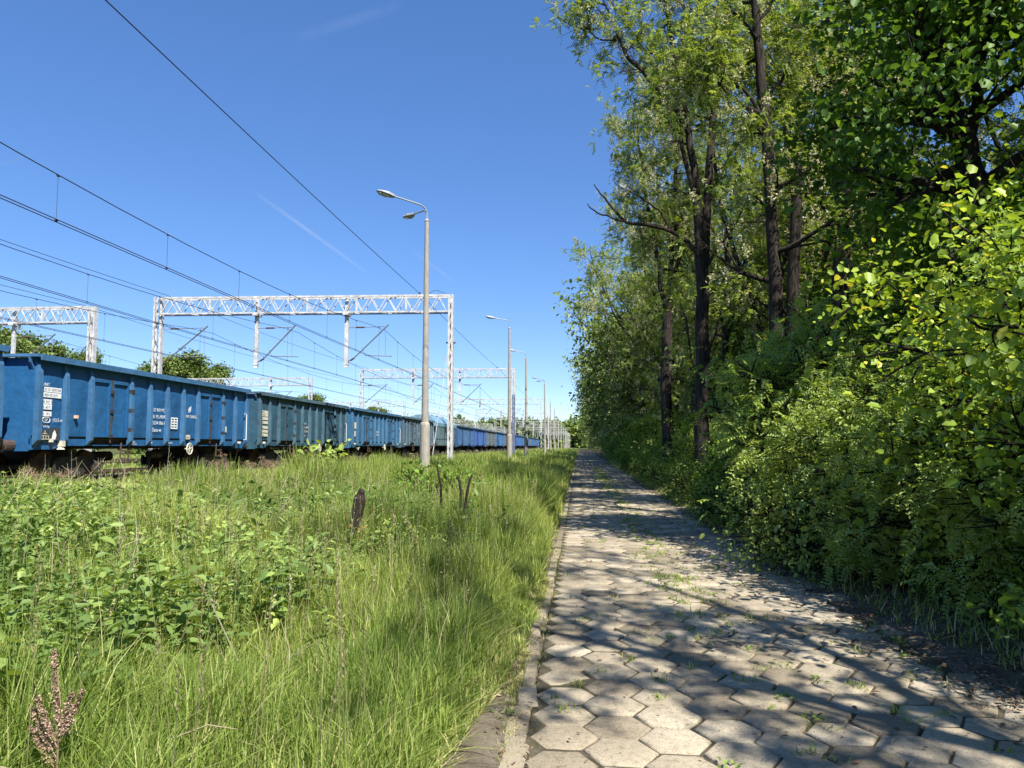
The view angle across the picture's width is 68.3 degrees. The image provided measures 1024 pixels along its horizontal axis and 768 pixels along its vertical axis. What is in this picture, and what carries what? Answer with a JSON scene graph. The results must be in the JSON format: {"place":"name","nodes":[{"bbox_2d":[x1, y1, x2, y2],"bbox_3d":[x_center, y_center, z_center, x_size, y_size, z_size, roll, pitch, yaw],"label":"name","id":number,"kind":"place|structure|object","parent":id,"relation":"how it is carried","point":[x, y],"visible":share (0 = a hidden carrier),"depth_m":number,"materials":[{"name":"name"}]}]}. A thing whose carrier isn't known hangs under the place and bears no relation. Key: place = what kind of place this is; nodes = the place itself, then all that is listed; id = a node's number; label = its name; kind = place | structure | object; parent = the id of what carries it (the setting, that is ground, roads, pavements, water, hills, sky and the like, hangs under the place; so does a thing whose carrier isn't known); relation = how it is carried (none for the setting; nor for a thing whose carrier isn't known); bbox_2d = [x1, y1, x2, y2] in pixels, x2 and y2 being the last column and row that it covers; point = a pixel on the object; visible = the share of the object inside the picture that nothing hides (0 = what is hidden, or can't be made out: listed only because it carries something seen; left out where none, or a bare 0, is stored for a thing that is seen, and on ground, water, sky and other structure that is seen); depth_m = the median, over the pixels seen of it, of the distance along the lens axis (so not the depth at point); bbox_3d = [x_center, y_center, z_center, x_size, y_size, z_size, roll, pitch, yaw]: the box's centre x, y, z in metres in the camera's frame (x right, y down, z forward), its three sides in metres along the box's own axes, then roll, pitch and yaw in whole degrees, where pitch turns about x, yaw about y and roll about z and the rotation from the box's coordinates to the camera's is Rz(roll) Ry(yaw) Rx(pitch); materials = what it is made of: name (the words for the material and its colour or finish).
{"place":"outdoors","nodes":[
{"label":"outdoors","id":0,"kind":"place"},
{"bbox_2d":[0,0,1023,423],"label":"sky","id":1,"kind":"structure","parent":0,"point":[472,114],"materials":[{"name":"blue"}]},
{"bbox_2d":[77,447,1023,661],"bbox_3d":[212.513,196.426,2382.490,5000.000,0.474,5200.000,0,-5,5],"label":"ground","id":2,"kind":"structure","parent":0,"point":[115,451],"depth_m":7.47,"materials":[{"name":"soil"}]},
{"bbox_2d":[0,325,53,451],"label":"tree","id":3,"kind":"object","parent":2,"relation":"on","point":[27,345],"visible":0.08,"depth_m":97.83,"materials":[{"name":"green plant"}]},
{"bbox_2d":[2,339,73,452],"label":"tree","id":4,"kind":"object","parent":2,"relation":"on","point":[59,351],"visible":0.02,"depth_m":104.21,"materials":[{"name":"green plant"}]},
{"bbox_2d":[0,306,97,451],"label":"catenary gantry","id":5,"kind":"object","parent":2,"relation":"on","point":[92,333],"visible":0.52,"depth_m":43.64,"materials":[{"name":"grey metal"}]},
{"bbox_2d":[28,648,84,767],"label":"dock plant","id":6,"kind":"object","parent":2,"relation":"on","point":[64,726],"visible":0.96,"depth_m":3.08,"materials":[{"name":"brown plant"}]},
{"bbox_2d":[66,344,105,450],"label":"tree","id":7,"kind":"object","parent":2,"relation":"on","point":[81,356],"visible":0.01,"depth_m":105.45,"materials":[{"name":"green plant"}]},
{"bbox_2d":[117,340,224,453],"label":"tree","id":8,"kind":"object","parent":2,"relation":"on","point":[190,368],"visible":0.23,"depth_m":108.09,"materials":[{"name":"green plant"}]},
{"bbox_2d":[201,360,234,450],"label":"tree","id":9,"kind":"object","parent":2,"relation":"on","point":[217,369],"visible":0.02,"depth_m":116.88,"materials":[{"name":"green plant"}]},
{"bbox_2d":[0,447,490,767],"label":"dry stalks","id":10,"kind":"object","parent":2,"relation":"on","point":[201,546],"visible":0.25,"depth_m":6.78,"materials":[{"name":"plant"}]},
{"bbox_2d":[187,377,312,399],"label":"catenary gantry","id":11,"kind":"object","parent":2,"relation":"on","point":[271,385],"visible":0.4,"depth_m":89.05,"materials":[{"name":"grey metal"}]},
{"bbox_2d":[0,471,510,720],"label":"nettles","id":12,"kind":"object","parent":2,"relation":"on","point":[132,617],"visible":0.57,"depth_m":5.82,"materials":[{"name":"green plant"}]},
{"bbox_2d":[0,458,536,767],"bbox_3d":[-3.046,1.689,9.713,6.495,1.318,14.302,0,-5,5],"label":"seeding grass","id":13,"kind":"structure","parent":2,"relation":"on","point":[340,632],"depth_m":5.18,"materials":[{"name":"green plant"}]},
{"bbox_2d":[0,442,577,767],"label":"grass","id":14,"kind":"structure","parent":2,"relation":"on","point":[415,698],"depth_m":5.05,"materials":[{"name":"green plant"}]},
{"bbox_2d":[21,447,565,479],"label":"track ballast","id":15,"kind":"structure","parent":2,"relation":"on","point":[258,465],"depth_m":33.52,"materials":[{"name":"grey gravel"}]},
{"bbox_2d":[5,447,549,478],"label":"railway track","id":16,"kind":"structure","parent":15,"relation":"on","point":[107,471],"depth_m":34.53,"materials":[{"name":"metal"}]},
{"bbox_2d":[1,447,556,486],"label":"railway track","id":17,"kind":"structure","parent":15,"relation":"on","point":[112,476],"depth_m":27.18,"materials":[{"name":"metal"}]},
{"bbox_2d":[0,344,10,446],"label":"open wagon","id":18,"kind":"object","parent":17,"relation":"on","point":[5,348],"visible":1,"depth_m":18.74,"materials":[{"name":"paint"}]},
{"bbox_2d":[0,353,250,481],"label":"open wagon","id":19,"kind":"object","parent":17,"relation":"on","point":[57,410],"visible":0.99,"depth_m":23.16,"materials":[{"name":"blue metal"}]},
{"bbox_2d":[219,391,348,468],"bbox_3d":[-12.313,2.626,40.410,3.300,3.520,14.007,0,-5,5],"label":"open wagon","id":20,"kind":"object","parent":17,"relation":"on","point":[280,421],"visible":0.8,"depth_m":37.44,"materials":[{"name":"blue metal"}]},
{"bbox_2d":[332,407,401,460],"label":"open wagon","id":21,"kind":"object","parent":17,"relation":"on","point":[369,431],"visible":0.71,"depth_m":52.99,"materials":[{"name":"blue metal"}]},
{"bbox_2d":[388,416,434,456],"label":"open wagon","id":22,"kind":"object","parent":17,"relation":"on","point":[410,434],"visible":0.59,"depth_m":65.00,"materials":[{"name":"blue metal"}]},
{"bbox_2d":[411,414,456,455],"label":"hopper wagon","id":23,"kind":"object","parent":17,"relation":"on","point":[440,445],"visible":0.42,"depth_m":79.33,"materials":[{"name":"blue paint"}]},
{"bbox_2d":[439,425,473,452],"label":"open wagon","id":24,"kind":"object","parent":17,"relation":"on","point":[464,437],"visible":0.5,"depth_m":94.91,"materials":[{"name":"blue metal"}]},
{"bbox_2d":[465,428,486,451],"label":"open wagon","id":25,"kind":"object","parent":17,"relation":"on","point":[479,438],"visible":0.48,"depth_m":109.87,"materials":[{"name":"blue metal"}]},
{"bbox_2d":[148,290,455,459],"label":"catenary gantry","id":26,"kind":"object","parent":2,"relation":"on","point":[259,314],"visible":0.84,"depth_m":40.47,"materials":[{"name":"grey metal"}]},
{"bbox_2d":[1,244,542,433],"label":"overhead line","id":27,"kind":"object","parent":26,"relation":"hanging from","point":[198,334],"visible":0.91,"depth_m":29.48,"materials":[{"name":"black metal"}]},
{"bbox_2d":[0,290,546,438],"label":"overhead line","id":28,"kind":"object","parent":26,"relation":"hanging from","point":[182,357],"visible":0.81,"depth_m":37.47,"materials":[{"name":"black metal"}]},
{"bbox_2d":[0,142,560,435],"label":"overhead line","id":29,"kind":"object","parent":26,"relation":"hanging from","point":[57,220],"visible":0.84,"depth_m":19.31,"materials":[{"name":"black metal"}]},
{"bbox_2d":[105,0,547,415],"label":"feeder wire","id":30,"kind":"object","parent":26,"relation":"attached to","point":[255,141],"visible":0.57,"depth_m":18.91,"materials":[{"name":"black metal"}]},
{"bbox_2d":[297,438,352,464],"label":"sapling","id":31,"kind":"object","parent":2,"relation":"on","point":[315,447],"visible":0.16,"depth_m":25.46,"materials":[{"name":"green plant"}]},
{"bbox_2d":[346,488,365,543],"bbox_3d":[-1.846,1.731,8.990,0.244,0.987,0.152,0,-5,5],"label":"broken stump","id":32,"kind":"object","parent":2,"relation":"on","point":[360,493],"visible":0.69,"depth_m":8.96,"materials":[{"name":"brown wood"}]},
{"bbox_2d":[335,502,427,553],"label":"tall weed","id":33,"kind":"object","parent":2,"relation":"on","point":[384,534],"visible":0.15,"depth_m":8.77,"materials":[{"name":"green plant"}]},
{"bbox_2d":[376,190,429,469],"bbox_3d":[-3.504,-1.320,25.351,1.448,10.066,2.256,-1,-5,17],"label":"street lamp","id":34,"kind":"object","parent":2,"relation":"on","point":[424,454],"visible":0.97,"depth_m":25.31,"materials":[{"name":"concrete"}]},
{"bbox_2d":[354,514,461,558],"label":"tall weed","id":35,"kind":"object","parent":2,"relation":"on","point":[407,533],"visible":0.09,"depth_m":8.41,"materials":[{"name":"green plant"}]},
{"bbox_2d":[384,458,465,492],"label":"meadow bush","id":36,"kind":"object","parent":2,"relation":"on","point":[408,470],"visible":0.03,"depth_m":15.56,"materials":[{"name":"green plant"}]},
{"bbox_2d":[358,367,514,452],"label":"catenary gantry","id":37,"kind":"object","parent":2,"relation":"on","point":[413,377],"visible":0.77,"depth_m":78.59,"materials":[{"name":"grey metal"}]},
{"bbox_2d":[391,457,500,497],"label":"meadow bush","id":38,"kind":"object","parent":2,"relation":"on","point":[444,476],"visible":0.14,"depth_m":14.91,"materials":[{"name":"green plant"}]},
{"bbox_2d":[450,399,541,449],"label":"catenary gantry","id":39,"kind":"object","parent":2,"relation":"on","point":[479,404],"visible":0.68,"depth_m":129.27,"materials":[{"name":"grey metal"}]},
{"bbox_2d":[485,316,511,456],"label":"street lamp","id":40,"kind":"object","parent":2,"relation":"on","point":[509,443],"visible":0.92,"depth_m":48.64,"materials":[{"name":"concrete"}]},
{"bbox_2d":[511,349,527,455],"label":"street lamp","id":41,"kind":"object","parent":2,"relation":"on","point":[526,441],"visible":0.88,"depth_m":65.56,"materials":[{"name":"grey concrete"}]},
{"bbox_2d":[453,414,587,447],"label":"wood","id":42,"kind":"object","parent":2,"relation":"on","point":[570,425],"visible":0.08,"depth_m":534.64,"materials":[{"name":"green plant"}]},
{"bbox_2d":[499,454,577,767],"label":"kerb","id":43,"kind":"structure","parent":2,"relation":"on","point":[518,740],"depth_m":4.80,"materials":[{"name":"concrete"}]},
{"bbox_2d":[605,409,661,469],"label":"shrub","id":44,"kind":"object","parent":2,"relation":"on","point":[628,442],"visible":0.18,"depth_m":48.66,"materials":[{"name":"green plant"}]},
{"bbox_2d":[614,410,673,470],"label":"shrub","id":45,"kind":"object","parent":2,"relation":"on","point":[638,427],"visible":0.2,"depth_m":44.20,"materials":[{"name":"green plant"}]},
{"bbox_2d":[461,478,1023,767],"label":"leaf litter","id":46,"kind":"object","parent":2,"relation":"on","point":[1002,697],"visible":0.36,"depth_m":6.21,"materials":[{"name":"brown plant"}]},
{"bbox_2d":[706,280,974,471],"bbox_3d":[5.657,0.874,12.550,4.748,5.450,3.865,-1,-5,12],"label":"shrub","id":47,"kind":"object","parent":2,"relation":"on","point":[807,320],"visible":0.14,"depth_m":12.42,"materials":[{"name":"green plant"}]},
{"bbox_2d":[875,229,1023,655],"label":"shrub","id":48,"kind":"object","parent":2,"relation":"on","point":[1010,330],"visible":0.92,"depth_m":5.38,"materials":[{"name":"green plant"}]},
{"bbox_2d":[405,450,1023,767],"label":"dirt verge","id":49,"kind":"structure","parent":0,"point":[487,760],"depth_m":5.59,"materials":[{"name":"brown soil"}]},
{"bbox_2d":[628,454,661,482],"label":"shrub","id":50,"kind":"object","parent":49,"relation":"on","point":[647,463],"visible":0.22,"depth_m":31.45,"materials":[{"name":"green plant"}]},
{"bbox_2d":[640,452,676,488],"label":"shrub","id":51,"kind":"object","parent":49,"relation":"on","point":[653,475],"visible":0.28,"depth_m":27.80,"materials":[{"name":"green plant"}]},
{"bbox_2d":[530,0,793,502],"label":"locust tree","id":52,"kind":"object","parent":49,"relation":"on","point":[703,259],"visible":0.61,"depth_m":20.14,"materials":[{"name":"green plant"}]},
{"bbox_2d":[588,45,755,465],"bbox_3d":[6.373,-5.073,30.339,6.610,18.312,5.872,0,-5,5],"label":"locust tree","id":53,"kind":"object","parent":49,"relation":"on","point":[640,176],"visible":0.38,"depth_m":29.68,"materials":[{"name":"green plant"}]},
{"bbox_2d":[650,448,693,498],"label":"shrub","id":54,"kind":"object","parent":49,"relation":"on","point":[670,464],"visible":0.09,"depth_m":22.55,"materials":[{"name":"green plant"}]},
{"bbox_2d":[650,447,717,505],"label":"shrub","id":55,"kind":"object","parent":49,"relation":"on","point":[679,493],"visible":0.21,"depth_m":20.12,"materials":[{"name":"green plant"}]},
{"bbox_2d":[658,392,752,476],"bbox_3d":[6.373,2.107,22.213,3.581,4.110,2.915,2,-5,-24],"label":"shrub","id":56,"kind":"object","parent":49,"relation":"on","point":[713,432],"visible":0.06,"depth_m":22.34,"materials":[{"name":"green plant"}]},
{"bbox_2d":[673,447,746,517],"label":"shrub","id":57,"kind":"object","parent":49,"relation":"on","point":[721,472],"visible":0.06,"depth_m":16.51,"materials":[{"name":"green plant"}]},
{"bbox_2d":[672,425,751,492],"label":"shrub","id":58,"kind":"object","parent":49,"relation":"on","point":[688,437],"visible":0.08,"depth_m":21.59,"materials":[{"name":"green plant"}]},
{"bbox_2d":[675,448,756,527],"bbox_3d":[4.443,2.307,14.622,2.508,2.158,2.450,-1,-5,14],"label":"shrub","id":59,"kind":"object","parent":49,"relation":"on","point":[716,511],"visible":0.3,"depth_m":14.54,"materials":[{"name":"green plant"}]},
{"bbox_2d":[690,435,751,497],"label":"shrub","id":60,"kind":"object","parent":49,"relation":"on","point":[712,455],"visible":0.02,"depth_m":17.13,"materials":[{"name":"green plant"}]},
{"bbox_2d":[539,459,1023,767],"bbox_3d":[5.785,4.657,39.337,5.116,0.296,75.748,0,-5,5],"label":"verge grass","id":61,"kind":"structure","parent":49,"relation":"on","point":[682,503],"depth_m":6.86,"materials":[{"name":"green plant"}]},
{"bbox_2d":[700,450,907,582],"bbox_3d":[3.851,1.838,9.495,2.721,2.397,2.786,-3,-6,32],"label":"shrub","id":62,"kind":"object","parent":49,"relation":"on","point":[791,547],"visible":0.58,"depth_m":9.34,"materials":[{"name":"green plant"}]},
{"bbox_2d":[682,298,938,565],"bbox_3d":[4.539,1.000,11.255,3.436,4.844,4.221,2,-5,-20],"label":"shrub","id":63,"kind":"object","parent":49,"relation":"on","point":[803,379],"visible":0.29,"depth_m":11.37,"materials":[{"name":"green plant"}]},
{"bbox_2d":[780,392,900,566],"bbox_3d":[4.483,1.492,9.823,2.004,2.826,2.462,-2,-5,28],"label":"shrub","id":64,"kind":"object","parent":49,"relation":"on","point":[841,451],"visible":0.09,"depth_m":9.76,"materials":[{"name":"green plant"}]},
{"bbox_2d":[734,314,1006,581],"bbox_3d":[4.855,1.092,9.426,3.517,4.037,2.863,2,-5,-19],"label":"shrub","id":65,"kind":"object","parent":49,"relation":"on","point":[803,447],"visible":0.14,"depth_m":9.57,"materials":[{"name":"green plant"}]},
{"bbox_2d":[789,347,1001,610],"bbox_3d":[4.204,1.234,8.143,2.290,3.229,2.814,-3,-5,30],"label":"shrub","id":66,"kind":"object","parent":49,"relation":"on","point":[873,438],"visible":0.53,"depth_m":7.96,"materials":[{"name":"green plant"}]},
{"bbox_2d":[880,420,1023,635],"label":"shrub","id":67,"kind":"object","parent":49,"relation":"on","point":[942,488],"visible":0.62,"depth_m":6.39,"materials":[{"name":"green plant"}]},
{"bbox_2d":[995,388,1023,639],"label":"shrub","id":68,"kind":"object","parent":49,"relation":"on","point":[1020,522],"visible":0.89,"depth_m":5.24,"materials":[{"name":"green plant"}]},
{"bbox_2d":[525,454,1023,767],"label":"path","id":69,"kind":"structure","parent":0,"point":[734,737],"depth_m":5.16,"materials":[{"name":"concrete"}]},
{"bbox_2d":[489,514,912,767],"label":"paving weeds","id":70,"kind":"object","parent":69,"relation":"on","point":[777,694],"visible":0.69,"depth_m":5.05,"materials":[{"name":"green plant"}]},
{"bbox_2d":[592,450,1018,604],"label":"forest floor","id":71,"kind":"structure","parent":0,"point":[986,587],"depth_m":8.07,"materials":[{"name":"green soil"}]},
{"bbox_2d":[562,346,604,435],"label":"locust tree","id":72,"kind":"object","parent":71,"relation":"on","point":[577,376],"visible":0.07,"depth_m":118.33,"materials":[{"name":"green plant"}]},
{"bbox_2d":[574,335,613,444],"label":"locust tree","id":73,"kind":"object","parent":71,"relation":"on","point":[595,418],"visible":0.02,"depth_m":96.21,"materials":[{"name":"green plant"}]},
{"bbox_2d":[574,331,628,454],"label":"locust tree","id":74,"kind":"object","parent":71,"relation":"on","point":[601,417],"visible":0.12,"depth_m":80.17,"materials":[{"name":"green plant"}]},
{"bbox_2d":[552,265,667,431],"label":"locust tree","id":75,"kind":"object","parent":71,"relation":"on","point":[626,396],"visible":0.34,"depth_m":59.08,"materials":[{"name":"green plant"}]},
{"bbox_2d":[586,301,650,445],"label":"locust tree","id":76,"kind":"object","parent":71,"relation":"on","point":[615,421],"visible":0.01,"depth_m":65.84,"materials":[{"name":"green plant"}]},
{"bbox_2d":[560,212,687,415],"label":"locust tree","id":77,"kind":"object","parent":71,"relation":"on","point":[578,250],"visible":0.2,"depth_m":53.54,"materials":[{"name":"green plant"}]},
{"bbox_2d":[584,184,723,428],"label":"locust tree","id":78,"kind":"object","parent":71,"relation":"on","point":[624,279],"visible":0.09,"depth_m":48.40,"materials":[{"name":"green plant"}]},
{"bbox_2d":[571,202,741,425],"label":"locust tree","id":79,"kind":"object","parent":71,"relation":"on","point":[644,332],"visible":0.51,"depth_m":41.61,"materials":[{"name":"green plant"}]},
{"bbox_2d":[629,409,684,455],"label":"shrub","id":80,"kind":"object","parent":71,"relation":"on","point":[645,440],"visible":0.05,"depth_m":40.09,"materials":[{"name":"green plant"}]},
{"bbox_2d":[647,402,693,461],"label":"shrub","id":81,"kind":"object","parent":71,"relation":"on","point":[660,442],"visible":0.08,"depth_m":32.74,"materials":[{"name":"green plant"}]},
{"bbox_2d":[614,193,787,421],"bbox_3d":[9.272,-2.548,36.462,7.486,14.356,8.761,4,-6,-41],"label":"locust tree","id":82,"kind":"object","parent":71,"relation":"on","point":[683,334],"visible":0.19,"depth_m":36.36,"materials":[{"name":"green plant"}]},
{"bbox_2d":[663,407,738,460],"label":"shrub","id":83,"kind":"object","parent":71,"relation":"on","point":[673,421],"visible":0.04,"depth_m":25.62,"materials":[{"name":"green plant"}]},
{"bbox_2d":[616,115,816,425],"bbox_3d":[8.121,-3.453,30.817,8.287,15.264,6.447,-5,-7,44],"label":"locust tree","id":84,"kind":"object","parent":71,"relation":"on","point":[691,276],"visible":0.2,"depth_m":30.42,"materials":[{"name":"green plant"}]},
{"bbox_2d":[709,126,829,433],"bbox_3d":[13.223,-4.695,37.959,7.883,18.664,10.133,1,-5,-10],"label":"locust tree","id":85,"kind":"object","parent":71,"relation":"on","point":[745,210],"visible":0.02,"depth_m":38.82,"materials":[{"name":"green plant"}]},
{"bbox_2d":[688,0,851,398],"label":"locust tree","id":86,"kind":"object","parent":71,"relation":"on","point":[793,270],"visible":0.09,"depth_m":21.66,"materials":[{"name":"green plant"}]},
{"bbox_2d":[635,0,908,398],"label":"locust tree","id":87,"kind":"object","parent":71,"relation":"on","point":[718,81],"visible":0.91,"depth_m":15.33,"materials":[{"name":"green plant"}]},
{"bbox_2d":[625,35,930,412],"bbox_3d":[8.946,-3.953,24.293,10.520,15.204,8.912,-1,-5,16],"label":"locust tree","id":88,"kind":"object","parent":71,"relation":"on","point":[744,288],"visible":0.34,"depth_m":24.86,"materials":[{"name":"green plant"}]},
{"bbox_2d":[675,210,890,427],"bbox_3d":[11.423,-1.366,32.195,9.594,11.669,8.875,-2,-5,24],"label":"maple tree","id":89,"kind":"object","parent":71,"relation":"on","point":[734,325],"visible":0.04,"depth_m":32.04,"materials":[{"name":"green plant"}]},
{"bbox_2d":[727,0,949,387],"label":"locust tree","id":90,"kind":"object","parent":71,"relation":"on","point":[842,275],"visible":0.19,"depth_m":16.54,"materials":[{"name":"green plant"}]},
{"bbox_2d":[710,40,1023,367],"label":"locust tree","id":91,"kind":"object","parent":71,"relation":"on","point":[820,206],"visible":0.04,"depth_m":26.23,"materials":[{"name":"green plant"}]},
{"bbox_2d":[761,185,979,405],"bbox_3d":[10.869,-1.253,20.743,7.694,9.358,7.118,3,-5,-30],"label":"maple tree","id":92,"kind":"object","parent":71,"relation":"on","point":[818,293],"visible":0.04,"depth_m":21.03,"materials":[{"name":"green plant"}]},
{"bbox_2d":[746,0,1023,412],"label":"maple tree","id":93,"kind":"object","parent":71,"relation":"on","point":[936,68],"visible":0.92,"depth_m":10.17,"materials":[{"name":"green plant"}]},
{"bbox_2d":[770,2,1023,342],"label":"locust tree","id":94,"kind":"object","parent":71,"relation":"on","point":[983,130],"visible":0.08,"depth_m":15.95,"materials":[{"name":"green plant"}]},
{"bbox_2d":[778,110,1023,590],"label":"shrub","id":95,"kind":"object","parent":71,"relation":"on","point":[873,277],"visible":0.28,"depth_m":7.78,"materials":[{"name":"green plant"}]},
{"bbox_2d":[815,131,1023,386],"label":"understorey tree","id":96,"kind":"object","parent":71,"relation":"on","point":[880,312],"visible":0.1,"depth_m":15.73,"materials":[{"name":"green plant"}]},
{"bbox_2d":[821,127,1021,371],"bbox_3d":[15.177,-2.995,27.919,9.631,14.203,9.237,-1,-5,10],"label":"locust tree","id":97,"kind":"object","parent":71,"relation":"on","point":[864,252],"depth_m":26.51,"materials":[{"name":"green plant"}]},
{"bbox_2d":[861,210,1023,625],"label":"shrub","id":98,"kind":"object","parent":71,"relation":"on","point":[1005,276],"visible":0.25,"depth_m":6.75,"materials":[{"name":"green plant"}]},
{"bbox_2d":[883,409,1023,617],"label":"shrub","id":99,"kind":"object","parent":71,"relation":"on","point":[966,460],"visible":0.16,"depth_m":7.06,"materials":[{"name":"green plant"}]},
{"bbox_2d":[939,1,1023,243],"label":"locust tree","id":100,"kind":"object","parent":71,"relation":"on","point":[1004,116],"visible":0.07,"depth_m":15.65,"materials":[{"name":"green plant"}]},
{"bbox_2d":[951,167,1023,343],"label":"shrub","id":101,"kind":"object","parent":71,"relation":"on","point":[971,209],"visible":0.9,"depth_m":6.03,"materials":[{"name":"green plant"}]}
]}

